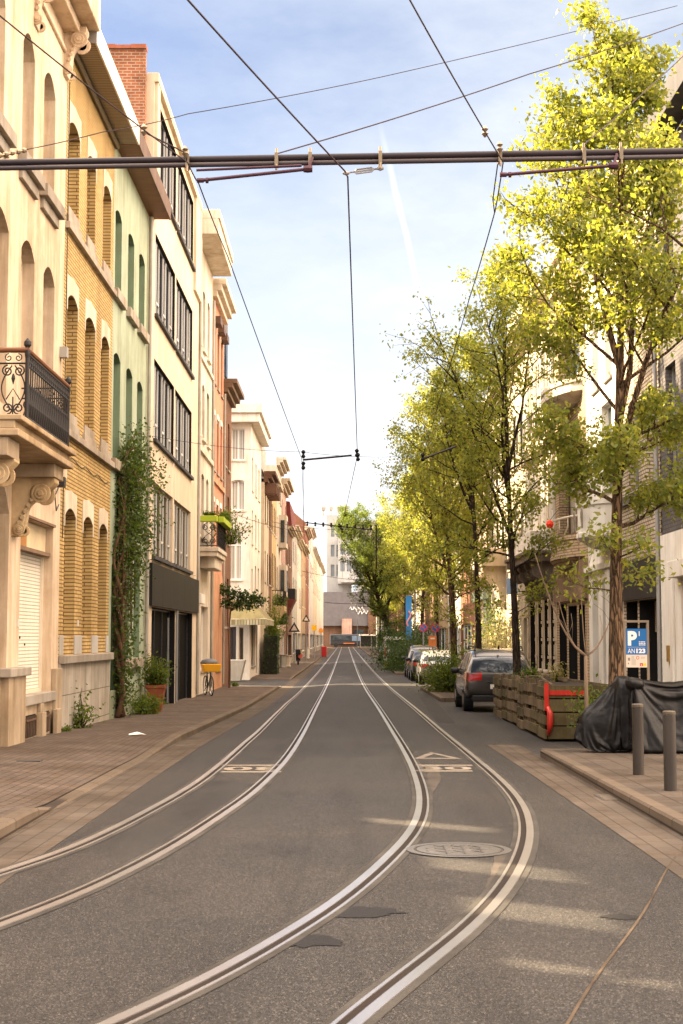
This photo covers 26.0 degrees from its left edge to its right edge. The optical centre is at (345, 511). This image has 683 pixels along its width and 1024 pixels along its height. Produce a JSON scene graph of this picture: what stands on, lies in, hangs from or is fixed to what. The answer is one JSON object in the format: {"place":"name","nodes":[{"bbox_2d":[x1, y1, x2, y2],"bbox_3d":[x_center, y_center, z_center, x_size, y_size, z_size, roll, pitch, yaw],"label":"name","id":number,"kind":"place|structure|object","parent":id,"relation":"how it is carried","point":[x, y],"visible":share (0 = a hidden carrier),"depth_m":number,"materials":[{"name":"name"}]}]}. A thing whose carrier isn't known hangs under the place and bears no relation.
{"place":"outdoors","nodes":[
{"label":"outdoors","id":0,"kind":"place"},
{"bbox_2d":[0,751,135,817],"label":"pavement","id":1,"kind":"structure","parent":0,"point":[52,775],"depth_m":18.50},
{"bbox_2d":[0,686,274,755],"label":"pavement","id":2,"kind":"structure","parent":0,"point":[111,737],"depth_m":28.94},
{"bbox_2d":[70,681,104,727],"bbox_3d":[-5.185,3.815,29.232,0.801,0.993,1.264,-2,-5,18],"label":"shrub","id":3,"kind":"object","parent":2,"relation":"on","point":[79,719],"depth_m":29.10,"materials":[{"name":"green plant"}]},
{"bbox_2d":[129,686,169,714],"bbox_3d":[-5.070,4.735,37.034,1.304,0.755,1.534,-3,-6,33],"label":"fern clump","id":4,"kind":"object","parent":2,"relation":"on","point":[148,705],"visible":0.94,"depth_m":36.87,"materials":[{"name":"green plant"}]},
{"bbox_2d":[145,685,166,711],"bbox_3d":[-4.950,4.875,38.727,0.509,0.700,0.509,0,-5,0],"label":"plant pot","id":5,"kind":"object","parent":2,"relation":"on","point":[159,689],"visible":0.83,"depth_m":38.52,"materials":[{"name":"ceramic"}]},
{"bbox_2d":[136,644,176,688],"bbox_3d":[-5.034,4.051,38.819,1.250,1.184,1.309,0,-5,0],"label":"potted shrub","id":6,"kind":"object","parent":5,"relation":"in","point":[154,675],"visible":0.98,"depth_m":38.64,"materials":[{"name":"green plant"}]},
{"bbox_2d":[200,659,220,695],"bbox_3d":[-4.980,6.013,53.885,0.656,1.340,1.760,2,-5,-17],"label":"bicycle","id":7,"kind":"object","parent":2,"relation":"on","point":[208,666],"visible":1,"depth_m":53.47,"materials":[{"name":"metal"}]},
{"bbox_2d":[219,582,269,687],"bbox_3d":[-4.502,5.290,63.664,2.451,4.562,1.140,2,-5,-18],"label":"tree","id":8,"kind":"object","parent":2,"relation":"on","point":[247,600],"visible":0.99,"depth_m":63.55,"materials":[{"name":"green plant"}]},
{"bbox_2d":[250,648,330,679],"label":"pavement","id":9,"kind":"structure","parent":0,"point":[286,673],"depth_m":101.65,"materials":[{"name":"concrete"}]},
{"bbox_2d":[263,634,279,673],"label":"hedge box","id":10,"kind":"object","parent":9,"relation":"on","point":[271,654],"visible":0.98,"depth_m":90.40,"materials":[{"name":"green plant"}]},
{"bbox_2d":[0,647,682,1023],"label":"road","id":11,"kind":"structure","parent":0,"point":[322,815],"depth_m":9.99,"materials":[{"name":"asphalt"}]},
{"bbox_2d":[0,686,281,840],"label":"kerb","id":12,"kind":"structure","parent":11,"relation":"on","point":[14,822],"depth_m":18.53,"materials":[{"name":"stone"}]},
{"bbox_2d":[0,648,333,883],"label":"gutter","id":13,"kind":"object","parent":11,"relation":"on","point":[45,833],"visible":0.89,"depth_m":16.39,"materials":[{"name":"stone"}]},
{"bbox_2d":[0,648,336,877],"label":"tram rail","id":14,"kind":"object","parent":11,"relation":"on","point":[184,791],"visible":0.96,"depth_m":15.12,"materials":[{"name":"metal"}]},
{"bbox_2d":[0,647,341,930],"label":"tram rail","id":15,"kind":"object","parent":11,"relation":"on","point":[205,824],"visible":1,"depth_m":12.45,"materials":[{"name":"metal"}]},
{"bbox_2d":[88,647,432,1023],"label":"tram rail","id":16,"kind":"object","parent":11,"relation":"on","point":[382,865],"visible":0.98,"depth_m":9.17,"materials":[{"name":"metal"}]},
{"bbox_2d":[291,934,342,947],"bbox_3d":[-0.219,2.445,8.438,0.391,0.001,0.362,1,-5,-17],"label":"road patch","id":17,"kind":"object","parent":11,"relation":"on","point":[311,940],"visible":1,"depth_m":8.42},
{"bbox_2d":[330,634,359,646],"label":"long vehicle","id":18,"kind":"object","parent":11,"relation":"on","point":[336,640],"visible":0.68,"depth_m":347.65,"materials":[{"name":"grey metal"}]},
{"bbox_2d":[323,592,375,646],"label":"brick building","id":19,"kind":"structure","parent":11,"relation":"on","point":[339,618],"depth_m":354.30,"materials":[{"name":"brick"}]},
{"bbox_2d":[321,505,400,591],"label":"apartment block","id":20,"kind":"structure","parent":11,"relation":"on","point":[337,583],"depth_m":371.90,"materials":[{"name":"paint"}]},
{"bbox_2d":[336,906,408,917],"bbox_3d":[0.103,2.522,9.332,0.626,0.001,0.387,0,-5,0],"label":"road patch","id":21,"kind":"object","parent":11,"relation":"on","point":[355,911],"visible":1,"depth_m":9.31,"materials":[{"name":"asphalt"}]},
{"bbox_2d":[363,608,428,661],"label":"bush","id":22,"kind":"object","parent":11,"relation":"on","point":[390,631],"visible":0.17,"depth_m":126.93,"materials":[{"name":"green plant"}]},
{"bbox_2d":[368,489,432,640],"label":"street tree","id":23,"kind":"object","parent":11,"relation":"on","point":[393,549],"visible":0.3,"depth_m":111.14,"materials":[{"name":"green plant"}]},
{"bbox_2d":[321,647,538,1023],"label":"tram rail","id":24,"kind":"object","parent":11,"relation":"on","point":[378,999],"visible":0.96,"depth_m":9.21,"materials":[{"name":"metal"}]},
{"bbox_2d":[413,648,456,684],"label":"parked car","id":25,"kind":"object","parent":11,"relation":"on","point":[421,657],"visible":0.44,"depth_m":65.17,"materials":[{"name":"silver paint"}]},
{"bbox_2d":[420,697,454,722],"bbox_3d":[2.492,5.451,41.286,0.427,0.107,16.877,0,-5,2],"label":"road patch","id":26,"kind":"object","parent":11,"relation":"on","point":[437,711],"visible":1,"depth_m":39.34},
{"bbox_2d":[415,752,472,771],"bbox_3d":[1.361,3.628,21.574,0.844,0.034,3.837,0,-5,0],"label":"road marking","id":27,"kind":"object","parent":11,"relation":"on","point":[436,769],"visible":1,"depth_m":20.34,"materials":[{"name":"paint"}]},
{"bbox_2d":[406,842,511,856],"bbox_3d":[0.927,2.753,12.083,0.860,0.012,0.860,0,-5,0],"label":"manhole cover","id":28,"kind":"object","parent":11,"relation":"on","point":[455,849],"visible":1,"depth_m":12.04,"materials":[{"name":"metal"}]},
{"bbox_2d":[451,645,531,710],"bbox_3d":[4.020,4.521,40.597,2.140,1.768,4.528,0,-5,0],"label":"people carrier","id":29,"kind":"object","parent":11,"relation":"on","point":[476,669],"visible":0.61,"depth_m":38.63,"materials":[{"name":"grey paint"}]},
{"bbox_2d":[471,652,526,672],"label":"rear window","id":30,"kind":"structure","parent":29,"relation":"in","point":[497,664],"depth_m":38.57,"materials":[{"name":"grey glass"}]},
{"bbox_2d":[379,241,629,674],"bbox_3d":[3.600,-0.926,35.770,5.710,11.772,5.452,3,-6,-30],"label":"street tree","id":31,"kind":"object","parent":11,"relation":"on","point":[503,338],"visible":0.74,"depth_m":35.59,"materials":[{"name":"green plant"}]},
{"bbox_2d":[493,673,607,739],"bbox_3d":[4.287,4.027,31.620,1.362,1.144,11.087,0,-5,1],"label":"wooden planter","id":32,"kind":"object","parent":11,"relation":"on","point":[519,702],"visible":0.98,"depth_m":27.78,"materials":[{"name":"brown wood"}]},
{"bbox_2d":[542,673,606,727],"bbox_3d":[4.515,3.320,25.279,1.746,1.116,1.880,1,-5,-17],"label":"planter bush","id":33,"kind":"object","parent":32,"relation":"in","point":[580,711],"visible":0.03,"depth_m":25.43,"materials":[{"name":"green plant"}]},
{"bbox_2d":[535,514,608,748],"bbox_3d":[3.824,1.856,24.528,1.436,4.150,0.350,1,-5,-13],"label":"bare sapling","id":34,"kind":"object","parent":11,"relation":"on","point":[585,655],"visible":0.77,"depth_m":24.46,"materials":[{"name":"brown plant"}]},
{"bbox_2d":[482,0,682,685],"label":"street tree","id":35,"kind":"object","parent":11,"relation":"on","point":[598,243],"visible":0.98,"depth_m":23.18,"materials":[{"name":"green plant"}]},
{"bbox_2d":[488,745,682,878],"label":"gutter","id":36,"kind":"object","parent":11,"relation":"on","point":[660,843],"visible":1,"depth_m":14.90,"materials":[{"name":"stone"}]},
{"bbox_2d":[540,750,682,835],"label":"kerb","id":37,"kind":"structure","parent":11,"relation":"on","point":[664,815],"depth_m":15.88,"materials":[{"name":"concrete"}]},
{"bbox_2d":[565,847,682,1023],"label":"road seam","id":38,"kind":"object","parent":11,"relation":"on","point":[609,958],"visible":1,"depth_m":8.22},
{"bbox_2d":[623,620,649,679],"bbox_3d":[4.705,2.806,23.867,0.414,2.113,0.045,0,-5,0],"label":"parking sign","id":39,"kind":"object","parent":11,"relation":"on","point":[636,647],"visible":0.78,"depth_m":23.90,"materials":[{"name":"metal"}]},
{"bbox_2d":[0,124,682,182],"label":"overhead gantry","id":40,"kind":"object","parent":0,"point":[583,155],"visible":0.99,"depth_m":13.28,"materials":[{"name":"black metal"}]},
{"bbox_2d":[0,15,317,587],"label":"contact wire","id":41,"kind":"object","parent":40,"relation":"hanging from","point":[15,28],"visible":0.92,"depth_m":12.77,"materials":[{"name":"metal"}]},
{"bbox_2d":[187,0,357,569],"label":"feeder wire","id":42,"kind":"object","parent":40,"relation":"attached to","point":[252,71],"visible":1,"depth_m":12.78,"materials":[{"name":"metal"}]},
{"bbox_2d":[492,163,497,210],"bbox_3d":[1.412,-3.096,13.912,0.041,0.184,1.404,0,-5,4],"label":"stay wire","id":43,"kind":"object","parent":40,"relation":"attached to","point":[494,187],"visible":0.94,"depth_m":13.94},
{"bbox_2d":[368,0,503,578],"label":"contact wire","id":44,"kind":"object","parent":43,"relation":"hanging from","point":[414,8],"visible":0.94,"depth_m":13.55,"materials":[{"name":"metal"}]},
{"bbox_2d":[27,5,677,149],"bbox_3d":[0.667,-6.533,21.974,14.178,6.141,0.980,5,-7,-45],"label":"span wire","id":45,"kind":"object","parent":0,"point":[319,89],"visible":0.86,"depth_m":21.23,"materials":[{"name":"metal"}]},
{"bbox_2d":[100,0,682,591],"label":"sky","id":46,"kind":"structure","parent":0,"point":[288,233],"materials":[{"name":"blue"}]},
{"bbox_2d":[426,687,453,697],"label":"pavement","id":47,"kind":"structure","parent":0,"point":[445,694],"depth_m":49.35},
{"bbox_2d":[372,365,498,666],"bbox_3d":[3.640,0.521,56.864,5.220,12.454,5.454,0,-5,0],"label":"street tree","id":48,"kind":"object","parent":47,"relation":"on","point":[452,620],"visible":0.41,"depth_m":56.79,"materials":[{"name":"green plant"}]},
{"bbox_2d":[402,629,487,691],"bbox_3d":[3.857,5.269,52.334,3.659,2.252,5.244,0,-5,0],"label":"bush","id":49,"kind":"object","parent":47,"relation":"on","point":[444,676],"visible":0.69,"depth_m":51.66,"materials":[{"name":"green plant"}]},
{"bbox_2d":[387,328,546,648],"bbox_3d":[3.912,-0.018,47.157,5.162,11.794,4.658,0,-5,0],"label":"street tree","id":50,"kind":"object","parent":47,"relation":"on","point":[475,530],"visible":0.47,"depth_m":46.95,"materials":[{"name":"green plant"}]},
{"bbox_2d":[278,23,682,153],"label":"span wire","id":51,"kind":"object","parent":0,"point":[469,94],"visible":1,"depth_m":15.51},
{"bbox_2d":[553,750,682,813],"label":"pavement","id":52,"kind":"structure","parent":0,"point":[618,768],"depth_m":18.45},
{"bbox_2d":[574,675,682,752],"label":"covered motorbike","id":53,"kind":"object","parent":52,"relation":"on","point":[604,722],"visible":0.84,"depth_m":21.59,"materials":[{"name":"black fabric"}]},
{"bbox_2d":[632,703,643,774],"bbox_3d":[3.537,2.767,17.875,0.140,0.902,0.140,0,-5,0],"label":"bollard","id":54,"kind":"object","parent":52,"relation":"on","point":[638,738],"visible":0.96,"depth_m":17.82,"materials":[{"name":"metal"}]},
{"bbox_2d":[662,710,676,790],"bbox_3d":[3.487,2.587,15.897,0.140,0.902,0.140,0,-5,0],"label":"bollard","id":55,"kind":"object","parent":52,"relation":"on","point":[669,750],"visible":0.93,"depth_m":15.85,"materials":[{"name":"metal"}]},
{"bbox_3d":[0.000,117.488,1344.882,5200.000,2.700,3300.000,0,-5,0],"label":"ground","id":56,"kind":"structure","parent":0,"visible":0},
{"bbox_2d":[0,0,100,746],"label":"stucco house","id":57,"kind":"structure","parent":56,"relation":"on","point":[36,451],"depth_m":25.48,"materials":[{"name":"paint"}]},
{"bbox_2d":[58,29,139,727],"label":"brick house","id":58,"kind":"structure","parent":56,"relation":"on","point":[85,657],"depth_m":31.25,"materials":[{"name":"yellow brick"}]},
{"bbox_2d":[108,128,170,718],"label":"green house","id":59,"kind":"structure","parent":56,"relation":"on","point":[140,197],"depth_m":37.57,"materials":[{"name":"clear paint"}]},
{"bbox_2d":[111,416,177,717],"bbox_3d":[-4.937,1.391,36.906,1.023,7.439,6.012,0,-5,0],"label":"climbing plant","id":60,"kind":"object","parent":59,"relation":"attached to","point":[130,526],"visible":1,"depth_m":34.90,"materials":[{"name":"green plant"}]},
{"bbox_2d":[107,44,202,704],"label":"office building","id":61,"kind":"structure","parent":56,"relation":"on","point":[176,301],"depth_m":45.85,"materials":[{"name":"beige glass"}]},
{"bbox_2d":[152,485,175,567],"bbox_3d":[-5.329,0.431,43.068,0.257,2.140,4.900,0,-5,0],"label":"window","id":62,"kind":"structure","parent":61,"relation":"in","point":[156,558],"depth_m":43.74,"materials":[{"name":"grey glass"}]},
{"bbox_2d":[153,358,176,462],"bbox_3d":[-5.329,-2.902,43.350,0.257,2.350,4.900,0,-5,0],"label":"window","id":63,"kind":"structure","parent":61,"relation":"in","point":[160,372],"depth_m":44.09,"materials":[{"name":"black glass"}]},
{"bbox_2d":[154,235,177,350],"bbox_3d":[-5.329,-6.414,43.648,0.257,2.400,4.900,0,-5,0],"label":"window","id":64,"kind":"structure","parent":61,"relation":"in","point":[158,317],"depth_m":44.39,"materials":[{"name":"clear glass"}]},
{"bbox_2d":[160,108,178,230],"bbox_3d":[-5.329,-10.226,43.971,0.257,2.450,4.900,0,-5,0],"label":"window","id":65,"kind":"structure","parent":61,"relation":"in","point":[164,128],"depth_m":45.45,"materials":[{"name":"black glass"}]},
{"bbox_2d":[174,502,192,574],"bbox_3d":[-5.329,0.868,48.224,0.257,2.140,5.050,0,-5,0],"label":"window","id":66,"kind":"structure","parent":61,"relation":"in","point":[181,568],"depth_m":48.31,"materials":[{"name":"grey glass"}]},
{"bbox_2d":[174,389,193,480],"bbox_3d":[-5.329,-2.465,48.507,0.257,2.350,5.050,0,-5,0],"label":"window","id":67,"kind":"structure","parent":61,"relation":"in","point":[180,401],"depth_m":49.35,"materials":[{"name":"black glass"}]},
{"bbox_2d":[175,277,194,379],"bbox_3d":[-5.329,-5.977,48.805,0.257,2.400,5.050,0,-5,0],"label":"window","id":68,"kind":"structure","parent":61,"relation":"in","point":[181,294],"depth_m":49.23,"materials":[{"name":"black glass"}]},
{"bbox_2d":[177,168,195,271],"bbox_3d":[-5.329,-9.789,49.128,0.257,2.450,5.050,0,-5,0],"label":"window","id":69,"kind":"structure","parent":61,"relation":"in","point":[183,182],"depth_m":49.67,"materials":[{"name":"black glass"}]},
{"bbox_2d":[196,209,233,694],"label":"white house","id":70,"kind":"structure","parent":56,"relation":"on","point":[215,262],"depth_m":56.70,"materials":[{"name":"paint"}]},
{"bbox_2d":[209,505,254,544],"bbox_3d":[-4.597,0.465,58.756,2.006,1.682,1.915,0,-5,0],"label":"balcony tree","id":71,"kind":"object","parent":70,"relation":"on","point":[231,541],"visible":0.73,"depth_m":58.58,"materials":[{"name":"green plant"}]},
{"bbox_2d":[210,278,235,690],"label":"salmon house","id":72,"kind":"structure","parent":56,"relation":"on","point":[224,308],"depth_m":62.09,"materials":[{"name":"paint"}]},
{"bbox_2d":[222,325,244,686],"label":"narrow brick house","id":73,"kind":"structure","parent":56,"relation":"on","point":[233,394],"depth_m":67.33,"materials":[{"name":"brown brick"}]},
{"bbox_2d":[230,403,273,679],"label":"corner house","id":74,"kind":"structure","parent":56,"relation":"on","point":[250,428],"depth_m":82.19,"materials":[{"name":"paint"}]},
{"bbox_2d":[230,530,241,580],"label":"window","id":75,"kind":"structure","parent":74,"relation":"in","point":[236,550],"depth_m":81.96,"materials":[{"name":"glass"}]},
{"bbox_2d":[231,429,245,461],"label":"window","id":76,"kind":"structure","parent":74,"relation":"in","point":[238,435],"depth_m":82.50,"materials":[{"name":"glass"}]},
{"bbox_2d":[231,480,245,511],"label":"window","id":77,"kind":"structure","parent":74,"relation":"in","point":[237,488],"depth_m":82.26,"materials":[{"name":"glass"}]},
{"bbox_2d":[260,447,279,673],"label":"bracketed house","id":78,"kind":"structure","parent":56,"relation":"on","point":[270,491],"depth_m":92.86,"materials":[{"name":"paint"}]},
{"bbox_2d":[264,593,289,645],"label":"column ivy","id":79,"kind":"object","parent":78,"relation":"attached to","point":[274,630],"depth_m":94.01,"materials":[{"name":"green plant"}]},
{"bbox_2d":[261,481,283,630],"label":"brick house","id":80,"kind":"structure","parent":56,"relation":"on","point":[270,547],"depth_m":100.05,"materials":[{"name":"brick"}]},
{"bbox_2d":[261,477,286,625],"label":"balcony house","id":81,"kind":"structure","parent":56,"relation":"on","point":[283,610],"depth_m":104.24,"materials":[{"name":"paint"}]},
{"bbox_2d":[266,457,289,665],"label":"pale house","id":82,"kind":"structure","parent":56,"relation":"on","point":[281,467],"depth_m":112.05,"materials":[{"name":"paint"}]},
{"bbox_2d":[281,478,293,653],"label":"pink house","id":83,"kind":"structure","parent":56,"relation":"on","point":[288,488],"depth_m":121.68,"materials":[{"name":"paint"}]},
{"bbox_2d":[286,501,296,662],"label":"red roofed house","id":84,"kind":"structure","parent":56,"relation":"on","point":[291,599],"depth_m":129.20,"materials":[{"name":"paint"}]},
{"bbox_2d":[292,525,302,661],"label":"grey house","id":85,"kind":"structure","parent":56,"relation":"on","point":[294,567],"depth_m":147.31,"materials":[{"name":"paint"}]},
{"bbox_2d":[297,539,305,652],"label":"cream house","id":86,"kind":"structure","parent":56,"relation":"on","point":[301,546],"depth_m":163.62,"materials":[{"name":"paint"}]},
{"bbox_2d":[294,513,312,647],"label":"gabled brick house","id":87,"kind":"structure","parent":56,"relation":"on","point":[307,536],"depth_m":194.33,"materials":[{"name":"brown brick"}]},
{"bbox_2d":[301,544,309,657],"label":"ochre house","id":88,"kind":"structure","parent":56,"relation":"on","point":[304,553],"depth_m":177.19,"materials":[{"name":"paint"}]},
{"bbox_2d":[309,527,316,653],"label":"white house","id":89,"kind":"structure","parent":56,"relation":"on","point":[311,589],"depth_m":221.21,"materials":[{"name":"paint"}]},
{"bbox_2d":[316,555,322,650],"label":"pale house","id":90,"kind":"structure","parent":56,"relation":"on","point":[319,564],"depth_m":275.99,"materials":[{"name":"paint"}]},
{"bbox_2d":[438,558,447,649],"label":"ochre house","id":91,"kind":"structure","parent":56,"relation":"on","point":[444,624],"depth_m":106.47,"materials":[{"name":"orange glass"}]},
{"bbox_2d":[460,431,474,658],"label":"brick house","id":92,"kind":"structure","parent":56,"relation":"on","point":[465,632],"depth_m":85.69,"materials":[{"name":"brown brick"}]},
{"bbox_2d":[470,388,507,645],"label":"corbel house","id":93,"kind":"structure","parent":56,"relation":"on","point":[498,575],"depth_m":64.49,"materials":[{"name":"beige paint"}]},
{"bbox_2d":[462,590,506,653],"bbox_3d":[6.608,5.061,65.319,3.328,5.005,4.148,0,-5,0],"label":"ivy","id":94,"kind":"object","parent":93,"relation":"attached to","point":[494,622],"visible":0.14,"depth_m":64.99,"materials":[{"name":"green plant"}]},
{"bbox_2d":[495,341,527,658],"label":"cream house","id":95,"kind":"structure","parent":56,"relation":"on","point":[523,621],"depth_m":59.78,"materials":[{"name":"beige paint"}]},
{"bbox_2d":[505,276,556,676],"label":"pilaster house","id":96,"kind":"structure","parent":56,"relation":"on","point":[542,639],"depth_m":51.98,"materials":[{"name":"paint"}]},
{"bbox_2d":[538,235,589,680],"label":"tan brick house","id":97,"kind":"structure","parent":56,"relation":"on","point":[570,655],"depth_m":45.57,"materials":[{"name":"beige brick"}]},
{"bbox_2d":[559,603,566,675],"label":"window","id":98,"kind":"structure","parent":97,"relation":"in","point":[563,638],"depth_m":48.31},
{"bbox_2d":[568,605,577,679],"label":"window","id":99,"kind":"structure","parent":97,"relation":"in","point":[572,610],"depth_m":46.30,"materials":[{"name":"black glass"}]},
{"bbox_2d":[579,604,584,680],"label":"window","id":100,"kind":"structure","parent":97,"relation":"in","point":[581,642],"depth_m":44.22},
{"bbox_2d":[568,213,623,683],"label":"white bay house","id":101,"kind":"structure","parent":56,"relation":"on","point":[599,655],"depth_m":40.38,"materials":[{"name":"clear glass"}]},
{"bbox_2d":[598,130,662,681],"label":"pale brick house","id":102,"kind":"structure","parent":56,"relation":"on","point":[638,604],"depth_m":35.19,"materials":[{"name":"grey brick"}]},
{"bbox_2d":[626,601,638,677],"bbox_3d":[7.299,3.677,36.018,0.597,3.000,1.400,0,-5,0],"label":"door","id":103,"kind":"structure","parent":102,"relation":"in","point":[632,607],"depth_m":36.80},
{"bbox_2d":[633,50,682,681],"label":"dark brick house","id":104,"kind":"structure","parent":56,"relation":"on","point":[669,598],"depth_m":31.36,"materials":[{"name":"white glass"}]},
{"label":"pavement","id":105,"kind":"structure","parent":0,"visible":0},
{"bbox_2d":[383,427,488,654],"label":"street tree","id":106,"kind":"object","parent":105,"relation":"on","point":[439,592],"visible":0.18,"depth_m":72.03,"materials":[{"name":"green plant"}]},
{"bbox_2d":[460,599,521,650],"bbox_3d":[6.262,5.079,60.243,3.593,4.045,4.786,0,-5,0],"label":"flowering shrub","id":107,"kind":"object","parent":105,"relation":"on","point":[499,641],"visible":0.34,"depth_m":59.86,"materials":[{"name":"yellow plant"}]},
{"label":"pavement","id":108,"kind":"structure","parent":0,"visible":0},
{"bbox_2d":[359,602,457,671],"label":"bush","id":109,"kind":"object","parent":108,"relation":"on","point":[396,662],"visible":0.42,"depth_m":90.66,"materials":[{"name":"green plant"}]},
{"bbox_2d":[377,471,447,642],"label":"street tree","id":110,"kind":"object","parent":108,"relation":"on","point":[410,591],"visible":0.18,"depth_m":97.06,"materials":[{"name":"green plant"}]},
{"bbox_2d":[371,425,467,648],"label":"street tree","id":111,"kind":"object","parent":108,"relation":"on","point":[405,565],"visible":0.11,"depth_m":85.11,"materials":[{"name":"green plant"}]},
{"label":"pavement","id":112,"kind":"structure","parent":0,"visible":0},
{"bbox_2d":[332,501,414,635],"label":"leaning tree","id":113,"kind":"object","parent":112,"relation":"on","point":[366,554],"visible":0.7,"depth_m":129.30,"materials":[{"name":"green plant"}]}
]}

